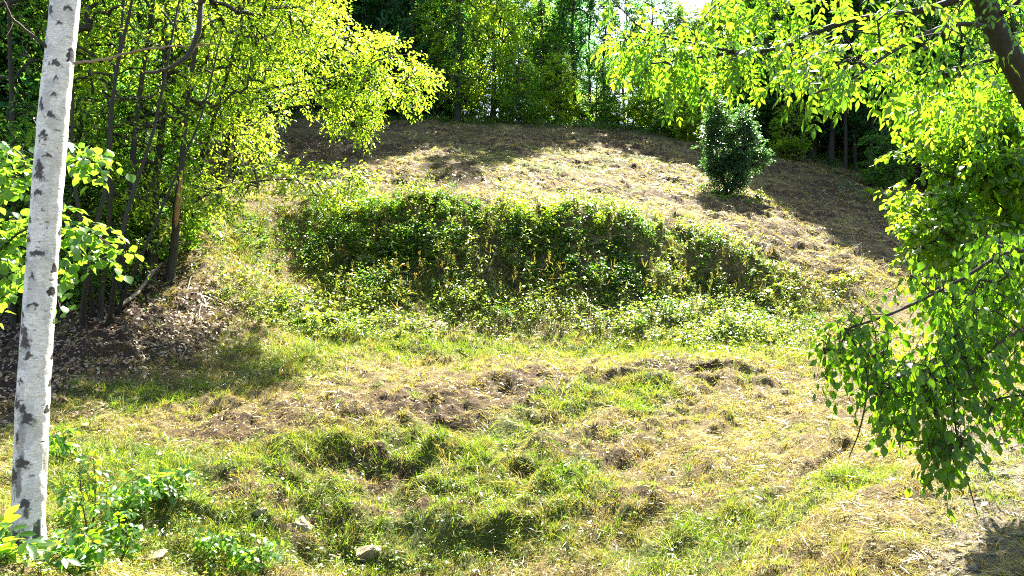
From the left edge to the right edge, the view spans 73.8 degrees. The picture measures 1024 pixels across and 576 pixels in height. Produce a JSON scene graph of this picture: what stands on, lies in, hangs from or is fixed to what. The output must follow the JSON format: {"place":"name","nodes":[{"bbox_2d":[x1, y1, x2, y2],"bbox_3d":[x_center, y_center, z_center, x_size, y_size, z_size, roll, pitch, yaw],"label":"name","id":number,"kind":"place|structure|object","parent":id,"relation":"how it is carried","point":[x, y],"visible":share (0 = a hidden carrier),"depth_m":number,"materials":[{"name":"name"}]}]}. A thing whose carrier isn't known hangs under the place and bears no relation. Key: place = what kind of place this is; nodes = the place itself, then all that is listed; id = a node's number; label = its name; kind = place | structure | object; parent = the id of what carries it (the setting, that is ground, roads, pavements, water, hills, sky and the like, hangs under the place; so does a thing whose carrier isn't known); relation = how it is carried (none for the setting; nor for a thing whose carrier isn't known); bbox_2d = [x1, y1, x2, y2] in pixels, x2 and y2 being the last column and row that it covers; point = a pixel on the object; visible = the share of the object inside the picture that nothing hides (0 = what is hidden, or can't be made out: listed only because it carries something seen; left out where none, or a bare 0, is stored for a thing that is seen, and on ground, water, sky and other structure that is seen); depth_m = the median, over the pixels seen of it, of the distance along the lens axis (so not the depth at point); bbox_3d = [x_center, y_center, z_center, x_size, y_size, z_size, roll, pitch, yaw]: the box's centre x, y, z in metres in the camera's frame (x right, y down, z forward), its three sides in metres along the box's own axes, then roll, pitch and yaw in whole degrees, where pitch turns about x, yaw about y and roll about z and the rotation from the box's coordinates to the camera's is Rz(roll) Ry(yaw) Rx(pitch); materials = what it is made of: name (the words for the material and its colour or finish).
{"place":"outdoors","nodes":[
{"label":"outdoors","id":0,"kind":"place"},
{"bbox_2d":[182,0,743,122],"label":"sky","id":1,"kind":"structure","parent":0,"point":[698,3],"materials":[{"name":"white"}]},
{"bbox_2d":[0,117,1023,575],"bbox_3d":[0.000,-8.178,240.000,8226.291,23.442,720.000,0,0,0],"label":"ground","id":2,"kind":"structure","parent":0,"point":[438,417],"depth_m":12.11,"materials":[{"name":"green plant"}]},
{"bbox_2d":[0,505,81,575],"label":"ash sprout","id":3,"kind":"object","parent":2,"relation":"on","point":[38,545],"visible":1,"depth_m":3.49,"materials":[{"name":"green plant"}]},
{"bbox_2d":[0,0,111,324],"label":"hornbeam tree","id":4,"kind":"object","parent":2,"relation":"on","point":[13,307],"visible":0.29,"depth_m":13.93,"materials":[{"name":"green plant"}]},
{"bbox_2d":[0,140,114,267],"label":"young tree","id":5,"kind":"object","parent":2,"relation":"on","point":[78,185],"visible":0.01,"depth_m":15.55,"materials":[{"name":"green plant"}]},
{"bbox_2d":[0,0,125,212],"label":"broadleaf tree","id":6,"kind":"object","parent":2,"relation":"on","point":[4,58],"depth_m":16.94,"materials":[{"name":"green plant"}]},
{"bbox_2d":[48,428,82,463],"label":"nettle","id":7,"kind":"object","parent":2,"relation":"on","point":[55,443],"visible":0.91,"depth_m":8.26,"materials":[{"name":"green plant"}]},
{"bbox_2d":[0,102,136,315],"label":"young tree","id":8,"kind":"object","parent":2,"relation":"on","point":[76,291],"visible":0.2,"depth_m":13.60,"materials":[{"name":"green plant"}]},
{"bbox_2d":[0,0,138,126],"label":"tall tree","id":9,"kind":"object","parent":2,"relation":"on","point":[4,19],"visible":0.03,"depth_m":16.83,"materials":[{"name":"green plant"}]},
{"bbox_2d":[0,140,143,328],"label":"hazel bush","id":10,"kind":"object","parent":2,"relation":"on","point":[79,239],"visible":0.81,"depth_m":6.98,"materials":[{"name":"green plant"}]},
{"bbox_2d":[0,0,153,324],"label":"hornbeam tree","id":11,"kind":"object","parent":2,"relation":"on","point":[85,26],"visible":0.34,"depth_m":14.71,"materials":[{"name":"green plant"}]},
{"bbox_2d":[46,511,111,575],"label":"nettle","id":12,"kind":"object","parent":2,"relation":"on","point":[84,556],"visible":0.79,"depth_m":5.20,"materials":[{"name":"green plant"}]},
{"bbox_2d":[48,450,122,537],"bbox_3d":[-4.026,1.987,6.478,0.627,0.881,0.635,0,0,-33],"label":"nettle","id":13,"kind":"object","parent":2,"relation":"on","point":[76,508],"visible":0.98,"depth_m":6.42,"materials":[{"name":"green plant"}]},
{"bbox_2d":[0,0,171,196],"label":"broadleaf tree","id":14,"kind":"object","parent":2,"relation":"on","point":[25,88],"visible":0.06,"depth_m":16.56,"materials":[{"name":"green plant"}]},
{"bbox_2d":[0,0,187,243],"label":"broadleaf tree","id":15,"kind":"object","parent":2,"relation":"on","point":[18,90],"visible":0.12,"depth_m":15.58,"materials":[{"name":"green plant"}]},
{"bbox_2d":[0,2,202,191],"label":"broadleaf tree","id":16,"kind":"object","parent":2,"relation":"on","point":[131,70],"visible":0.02,"depth_m":20.11,"materials":[{"name":"green plant"}]},
{"bbox_2d":[1,0,217,562],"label":"birch tree","id":17,"kind":"object","parent":2,"relation":"on","point":[31,434],"visible":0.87,"depth_m":5.12,"materials":[{"name":"white plant"}]},
{"bbox_2d":[86,509,156,566],"bbox_3d":[-3.705,2.394,6.462,0.539,0.601,0.510,0,0,0],"label":"nettle","id":18,"kind":"object","parent":2,"relation":"on","point":[118,536],"visible":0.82,"depth_m":6.47,"materials":[{"name":"green plant"}]},
{"bbox_2d":[99,468,167,517],"bbox_3d":[-3.914,2.158,7.132,0.646,0.565,0.585,0,0,26],"label":"nettle","id":19,"kind":"object","parent":2,"relation":"on","point":[138,483],"visible":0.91,"depth_m":7.07,"materials":[{"name":"green plant"}]},
{"bbox_2d":[117,262,162,306],"bbox_3d":[-8.005,-0.094,14.860,0.308,1.010,1.888,0,0,0],"label":"fallen branch","id":20,"kind":"object","parent":2,"relation":"on","point":[138,291],"visible":0.91,"depth_m":14.76,"materials":[{"name":"brown wood"}]},
{"bbox_2d":[60,0,230,325],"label":"hornbeam tree","id":21,"kind":"object","parent":2,"relation":"on","point":[111,194],"visible":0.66,"depth_m":13.69,"materials":[{"name":"green plant"}]},
{"bbox_2d":[79,0,212,293],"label":"hornbeam tree","id":22,"kind":"object","parent":2,"relation":"on","point":[134,147],"visible":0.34,"depth_m":15.45,"materials":[{"name":"green plant"}]},
{"bbox_2d":[65,55,229,272],"bbox_3d":[-8.772,-2.906,16.311,3.663,5.406,3.651,0,0,15],"label":"young tree","id":23,"kind":"object","parent":2,"relation":"on","point":[141,233],"visible":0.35,"depth_m":16.13,"materials":[{"name":"green plant"}]},
{"bbox_2d":[131,463,195,505],"bbox_3d":[-3.857,2.187,7.572,0.658,0.436,0.748,0,0,-25],"label":"nettle","id":24,"kind":"object","parent":2,"relation":"on","point":[171,490],"visible":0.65,"depth_m":7.54,"materials":[{"name":"green plant"}]},
{"bbox_2d":[152,0,223,153],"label":"broadleaf tree","id":25,"kind":"object","parent":2,"relation":"on","point":[178,36],"visible":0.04,"depth_m":29.27,"materials":[{"name":"green plant"}]},
{"bbox_2d":[94,0,283,282],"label":"hornbeam tree","id":26,"kind":"object","parent":2,"relation":"on","point":[151,258],"visible":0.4,"depth_m":15.91,"materials":[{"name":"green plant"}]},
{"bbox_2d":[186,527,240,560],"bbox_3d":[-3.204,2.757,7.292,0.607,0.393,0.534,0,0,-35],"label":"nettle","id":27,"kind":"object","parent":2,"relation":"on","point":[204,539],"visible":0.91,"depth_m":7.24,"materials":[{"name":"green plant"}]},
{"bbox_2d":[217,532,284,575],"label":"nettle","id":28,"kind":"object","parent":2,"relation":"on","point":[250,557],"visible":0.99,"depth_m":7.29,"materials":[{"name":"green plant"}]},
{"bbox_2d":[195,0,326,175],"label":"hornbeam tree","id":29,"kind":"object","parent":2,"relation":"on","point":[249,116],"visible":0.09,"depth_m":24.97,"materials":[{"name":"green plant"}]},
{"bbox_2d":[130,0,392,282],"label":"hornbeam tree","id":30,"kind":"object","parent":2,"relation":"on","point":[170,274],"visible":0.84,"depth_m":15.28,"materials":[{"name":"green plant"}]},
{"bbox_2d":[210,0,314,114],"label":"broadleaf tree","id":31,"kind":"object","parent":2,"relation":"on","point":[263,64],"visible":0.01,"depth_m":51.60,"materials":[{"name":"green plant"}]},
{"bbox_2d":[177,0,352,250],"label":"hornbeam tree","id":32,"kind":"object","parent":2,"relation":"on","point":[233,126],"visible":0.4,"depth_m":17.52,"materials":[{"name":"green plant"}]},
{"bbox_2d":[225,0,322,117],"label":"broadleaf tree","id":33,"kind":"object","parent":2,"relation":"on","point":[277,71],"visible":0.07,"depth_m":49.81,"materials":[{"name":"green plant"}]},
{"bbox_2d":[291,516,314,532],"bbox_3d":[-2.574,2.885,8.246,0.357,0.242,0.203,0,0,-9],"label":"rock","id":34,"kind":"object","parent":2,"relation":"on","point":[304,525],"visible":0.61,"depth_m":8.18,"materials":[{"name":"grey stone"}]},
{"bbox_2d":[257,0,386,118],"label":"broadleaf tree","id":35,"kind":"object","parent":2,"relation":"on","point":[328,57],"visible":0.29,"depth_m":48.53,"materials":[{"name":"green plant"}]},
{"bbox_2d":[212,0,451,204],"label":"hornbeam tree","id":36,"kind":"object","parent":2,"relation":"on","point":[372,96],"visible":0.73,"depth_m":18.30,"materials":[{"name":"green plant"}]},
{"bbox_2d":[329,197,363,219],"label":"sapling","id":37,"kind":"object","parent":2,"relation":"on","point":[353,207],"visible":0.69,"depth_m":20.66,"materials":[{"name":"green plant"}]},
{"bbox_2d":[302,0,403,113],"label":"broadleaf tree","id":38,"kind":"object","parent":2,"relation":"on","point":[349,12],"visible":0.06,"depth_m":52.04,"materials":[{"name":"green plant"}]},
{"bbox_2d":[356,545,380,562],"bbox_3d":[-1.701,3.118,8.050,0.294,0.222,0.314,0,0,-18],"label":"rock","id":39,"kind":"object","parent":2,"relation":"on","point":[369,550],"visible":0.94,"depth_m":7.92,"materials":[{"name":"grey stone"}]},
{"bbox_2d":[359,187,389,216],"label":"sapling","id":40,"kind":"object","parent":2,"relation":"on","point":[367,209],"visible":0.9,"depth_m":20.46,"materials":[{"name":"green plant"}]},
{"bbox_2d":[320,0,439,116],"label":"broadleaf tree","id":41,"kind":"object","parent":2,"relation":"on","point":[398,5],"visible":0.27,"depth_m":48.85,"materials":[{"name":"green plant"}]},
{"bbox_2d":[349,0,455,118],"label":"broadleaf tree","id":42,"kind":"object","parent":2,"relation":"on","point":[386,26],"visible":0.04,"depth_m":53.21,"materials":[{"name":"green plant"}]},
{"bbox_2d":[359,0,481,118],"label":"broadleaf tree","id":43,"kind":"object","parent":2,"relation":"on","point":[403,20],"visible":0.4,"depth_m":49.11,"materials":[{"name":"green plant"}]},
{"bbox_2d":[381,0,491,118],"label":"broadleaf tree","id":44,"kind":"object","parent":2,"relation":"on","point":[443,31],"visible":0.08,"depth_m":52.16,"materials":[{"name":"green plant"}]},
{"bbox_2d":[422,86,462,120],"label":"bush","id":45,"kind":"object","parent":2,"relation":"on","point":[448,113],"visible":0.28,"depth_m":53.88,"materials":[{"name":"green plant"}]},
{"bbox_2d":[409,0,523,121],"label":"broadleaf tree","id":46,"kind":"object","parent":2,"relation":"on","point":[486,28],"visible":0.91,"depth_m":47.67,"materials":[{"name":"green plant"}]},
{"bbox_2d":[462,85,489,121],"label":"young tree","id":47,"kind":"object","parent":2,"relation":"on","point":[472,113],"visible":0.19,"depth_m":54.30,"materials":[{"name":"green plant"}]},
{"bbox_2d":[0,121,953,575],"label":"weeds","id":48,"kind":"object","parent":2,"relation":"on","point":[604,301],"visible":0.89,"depth_m":18.09,"materials":[{"name":"green plant"}]},
{"bbox_2d":[0,103,979,310],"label":"undergrowth","id":49,"kind":"object","parent":2,"relation":"on","point":[137,277],"visible":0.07,"depth_m":46.53,"materials":[{"name":"green plant"}]},
{"bbox_2d":[481,0,517,114],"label":"tall tree","id":50,"kind":"object","parent":2,"relation":"on","point":[502,49],"visible":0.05,"depth_m":61.89,"materials":[{"name":"green plant"}]},
{"bbox_2d":[455,0,545,120],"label":"broadleaf tree","id":51,"kind":"object","parent":2,"relation":"on","point":[496,17],"visible":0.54,"depth_m":50.67,"materials":[{"name":"green plant"}]},
{"bbox_2d":[0,201,1013,575],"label":"leaf litter","id":52,"kind":"object","parent":2,"relation":"on","point":[104,329],"visible":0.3,"depth_m":12.93,"materials":[{"name":"brown plant"}]},
{"bbox_2d":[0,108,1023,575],"bbox_3d":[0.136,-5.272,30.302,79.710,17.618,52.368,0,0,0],"label":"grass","id":53,"kind":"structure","parent":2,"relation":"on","point":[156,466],"depth_m":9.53,"materials":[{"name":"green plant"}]},
{"bbox_2d":[0,188,1023,575],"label":"hay","id":54,"kind":"object","parent":2,"relation":"on","point":[826,504],"visible":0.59,"depth_m":9.42,"materials":[{"name":"plant"}]},
{"bbox_2d":[0,117,1023,575],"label":"clippings","id":55,"kind":"object","parent":2,"relation":"on","point":[562,307],"visible":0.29,"depth_m":21.97,"materials":[{"name":"plant"}]},
{"bbox_2d":[494,44,543,124],"bbox_3d":[0.512,-14.098,47.523,3.584,5.896,3.596,0,0,0],"label":"young tree","id":56,"kind":"object","parent":2,"relation":"on","point":[514,108],"visible":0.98,"depth_m":47.33,"materials":[{"name":"green plant"}]},
{"bbox_2d":[504,193,533,223],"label":"sapling","id":57,"kind":"object","parent":2,"relation":"on","point":[523,201],"visible":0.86,"depth_m":20.59,"materials":[{"name":"green plant"}]},
{"bbox_2d":[203,182,856,337],"bbox_3d":[0.933,-1.065,18.845,18.592,4.596,6.668,0,0,0],"label":"bramble","id":58,"kind":"object","parent":2,"relation":"on","point":[519,232],"visible":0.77,"depth_m":20.07,"materials":[{"name":"green plant"}]},
{"bbox_2d":[496,0,569,119],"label":"broadleaf tree","id":59,"kind":"object","parent":2,"relation":"on","point":[532,8],"visible":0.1,"depth_m":60.40,"materials":[{"name":"green plant"}]},
{"bbox_2d":[51,204,1023,575],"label":"rubble","id":60,"kind":"object","parent":2,"relation":"on","point":[965,556],"visible":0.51,"depth_m":6.27,"materials":[{"name":"grey stone"}]},
{"bbox_2d":[502,0,581,120],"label":"broadleaf tree","id":61,"kind":"object","parent":2,"relation":"on","point":[543,43],"visible":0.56,"depth_m":52.87,"materials":[{"name":"green plant"}]},
{"bbox_2d":[540,198,557,225],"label":"sapling","id":62,"kind":"object","parent":2,"relation":"on","point":[550,210],"visible":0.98,"depth_m":20.85,"materials":[{"name":"green plant"}]},
{"bbox_2d":[533,0,585,125],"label":"tall tree","id":63,"kind":"object","parent":2,"relation":"on","point":[556,18],"visible":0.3,"depth_m":54.65,"materials":[{"name":"green plant"}]},
{"bbox_2d":[535,52,584,124],"bbox_3d":[3.337,-14.459,49.836,3.758,5.488,3.740,0,0,30],"label":"young tree","id":64,"kind":"object","parent":2,"relation":"on","point":[555,101],"visible":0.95,"depth_m":49.60,"materials":[{"name":"green plant"}]},
{"bbox_2d":[551,11,600,119],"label":"broadleaf tree","id":65,"kind":"object","parent":2,"relation":"on","point":[585,64],"visible":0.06,"depth_m":71.83,"materials":[{"name":"green plant"}]},
{"bbox_2d":[553,0,598,117],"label":"slender tree","id":66,"kind":"object","parent":2,"relation":"on","point":[571,24],"visible":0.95,"depth_m":52.41,"materials":[{"name":"green plant"}]},
{"bbox_2d":[563,0,594,101],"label":"slender tree","id":67,"kind":"object","parent":2,"relation":"on","point":[585,78],"visible":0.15,"depth_m":60.14,"materials":[{"name":"green plant"}]},
{"bbox_2d":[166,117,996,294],"bbox_3d":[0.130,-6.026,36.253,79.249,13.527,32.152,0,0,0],"label":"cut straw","id":68,"kind":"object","parent":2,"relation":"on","point":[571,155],"visible":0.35,"depth_m":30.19,"materials":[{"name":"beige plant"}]},
{"bbox_2d":[570,0,611,123],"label":"slender tree","id":69,"kind":"object","parent":2,"relation":"on","point":[596,18],"visible":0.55,"depth_m":53.90,"materials":[{"name":"green plant"}]},
{"bbox_2d":[573,57,623,124],"bbox_3d":[6.293,-14.377,50.457,4.301,5.660,4.315,0,0,26],"label":"young tree","id":70,"kind":"object","parent":2,"relation":"on","point":[599,113],"visible":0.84,"depth_m":50.05,"materials":[{"name":"green plant"}]},
{"bbox_2d":[583,0,627,114],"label":"slender tree","id":71,"kind":"object","parent":2,"relation":"on","point":[615,17],"visible":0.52,"depth_m":52.91,"materials":[{"name":"green plant"}]},
{"bbox_2d":[607,0,643,123],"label":"slender tree","id":72,"kind":"object","parent":2,"relation":"on","point":[620,30],"visible":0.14,"depth_m":55.85,"materials":[{"name":"green plant"}]},
{"bbox_2d":[604,64,657,129],"bbox_3d":[8.711,-13.900,49.929,3.929,5.100,3.910,0,0,5],"label":"young tree","id":73,"kind":"object","parent":2,"relation":"on","point":[637,117],"visible":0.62,"depth_m":49.78,"materials":[{"name":"green plant"}]},
{"bbox_2d":[623,0,676,127],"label":"tall tree","id":74,"kind":"object","parent":2,"relation":"on","point":[654,5],"visible":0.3,"depth_m":51.45,"materials":[{"name":"green plant"}]},
{"bbox_2d":[643,88,685,136],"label":"young tree","id":75,"kind":"object","parent":2,"relation":"on","point":[655,126],"visible":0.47,"depth_m":47.67,"materials":[{"name":"green plant"}]},
{"bbox_2d":[642,0,722,133],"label":"broadleaf tree","id":76,"kind":"object","parent":2,"relation":"on","point":[678,10],"visible":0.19,"depth_m":49.42,"materials":[{"name":"green plant"}]},
{"bbox_2d":[671,80,719,141],"bbox_3d":[12.490,-11.857,46.136,3.417,4.435,3.400,0,0,26],"label":"young tree","id":77,"kind":"object","parent":2,"relation":"on","point":[686,125],"visible":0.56,"depth_m":45.89,"materials":[{"name":"green plant"}]},
{"bbox_2d":[678,0,761,139],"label":"broadleaf tree","id":78,"kind":"object","parent":2,"relation":"on","point":[717,29],"visible":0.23,"depth_m":47.87,"materials":[{"name":"green plant"}]},
{"bbox_2d":[691,90,774,195],"bbox_3d":[10.273,-6.457,31.551,3.854,5.349,2.986,0,0,0],"label":"lone bush","id":79,"kind":"object","parent":2,"relation":"on","point":[736,159],"visible":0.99,"depth_m":31.16,"materials":[{"name":"green plant"}]},
{"bbox_2d":[722,0,787,145],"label":"broadleaf tree","id":80,"kind":"object","parent":2,"relation":"on","point":[762,109],"visible":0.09,"depth_m":48.65,"materials":[{"name":"green plant"}]},
{"bbox_2d":[713,0,805,150],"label":"broadleaf tree","id":81,"kind":"object","parent":2,"relation":"on","point":[766,135],"visible":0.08,"depth_m":47.68,"materials":[{"name":"green plant"}]},
{"bbox_2d":[725,0,804,145],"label":"broadleaf tree","id":82,"kind":"object","parent":2,"relation":"on","point":[770,39],"visible":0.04,"depth_m":49.08,"materials":[{"name":"green plant"}]},
{"bbox_2d":[767,102,815,160],"bbox_3d":[17.897,-9.976,44.081,3.075,3.992,3.060,0,0,12],"label":"young tree","id":83,"kind":"object","parent":2,"relation":"on","point":[785,142],"visible":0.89,"depth_m":43.73,"materials":[{"name":"green plant"}]},
{"bbox_2d":[766,0,837,158],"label":"tall tree","id":84,"kind":"object","parent":2,"relation":"on","point":[774,19],"visible":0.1,"depth_m":45.71,"materials":[{"name":"green plant"}]},
{"bbox_2d":[768,0,837,156],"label":"broadleaf tree","id":85,"kind":"object","parent":2,"relation":"on","point":[795,135],"visible":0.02,"depth_m":48.16,"materials":[{"name":"green plant"}]},
{"bbox_2d":[590,0,1023,168],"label":"ash tree","id":86,"kind":"object","parent":2,"relation":"on","point":[1007,49],"visible":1,"depth_m":5.69,"materials":[{"name":"green plant"}]},
{"bbox_2d":[748,0,868,158],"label":"broadleaf tree","id":87,"kind":"object","parent":2,"relation":"on","point":[814,148],"visible":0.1,"depth_m":47.12,"materials":[{"name":"green plant"}]},
{"bbox_2d":[790,0,869,164],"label":"tall tree","id":88,"kind":"object","parent":2,"relation":"on","point":[831,149],"visible":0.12,"depth_m":44.78,"materials":[{"name":"green plant"}]},
{"bbox_2d":[816,0,869,169],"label":"slender tree","id":89,"kind":"object","parent":2,"relation":"on","point":[845,159],"visible":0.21,"depth_m":43.78,"materials":[{"name":"green plant"}]},
{"bbox_2d":[824,117,863,162],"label":"young tree","id":90,"kind":"object","parent":2,"relation":"on","point":[841,151],"visible":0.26,"depth_m":46.44,"materials":[{"name":"green plant"}]},
{"bbox_2d":[778,0,914,166],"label":"broadleaf tree","id":91,"kind":"object","parent":2,"relation":"on","point":[823,142],"visible":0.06,"depth_m":45.70,"materials":[{"name":"green plant"}]},
{"bbox_2d":[830,271,864,284],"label":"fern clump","id":92,"kind":"object","parent":2,"relation":"on","point":[842,278],"visible":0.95,"depth_m":20.67,"materials":[{"name":"yellow plant"}]},
{"bbox_2d":[827,0,884,171],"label":"slender tree","id":93,"kind":"object","parent":2,"relation":"on","point":[855,159],"visible":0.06,"depth_m":44.47,"materials":[{"name":"green plant"}]},
{"bbox_2d":[839,0,905,176],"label":"tall tree","id":94,"kind":"object","parent":2,"relation":"on","point":[871,121],"visible":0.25,"depth_m":43.40,"materials":[{"name":"green plant"}]},
{"bbox_2d":[853,118,916,189],"bbox_3d":[21.819,-7.768,39.876,3.596,4.716,3.584,0,0,29],"label":"young tree","id":95,"kind":"object","parent":2,"relation":"on","point":[883,172],"visible":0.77,"depth_m":39.47,"materials":[{"name":"green plant"}]},
{"bbox_2d":[820,0,966,179],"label":"broadleaf tree","id":96,"kind":"object","parent":2,"relation":"on","point":[861,113],"visible":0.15,"depth_m":43.09,"materials":[{"name":"green plant"}]},
{"bbox_2d":[796,224,1023,522],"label":"dogwood shrub","id":97,"kind":"object","parent":2,"relation":"on","point":[957,371],"visible":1,"depth_m":3.92,"materials":[{"name":"green plant"}]},
{"bbox_2d":[852,0,968,188],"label":"broadleaf tree","id":98,"kind":"object","parent":2,"relation":"on","point":[917,168],"visible":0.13,"depth_m":43.18,"materials":[{"name":"green plant"}]},
{"bbox_2d":[869,80,1023,344],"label":"maple shrub","id":99,"kind":"object","parent":2,"relation":"on","point":[938,222],"visible":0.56,"depth_m":6.81,"materials":[{"name":"green plant"}]},
{"bbox_2d":[913,0,1019,187],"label":"broadleaf tree","id":100,"kind":"object","parent":2,"relation":"on","point":[962,40],"visible":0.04,"depth_m":41.64,"materials":[{"name":"green plant"}]},
{"bbox_2d":[959,0,1023,104],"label":"broadleaf tree","id":101,"kind":"object","parent":2,"relation":"on","point":[1019,14],"visible":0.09,"depth_m":40.09,"materials":[{"name":"green plant"}]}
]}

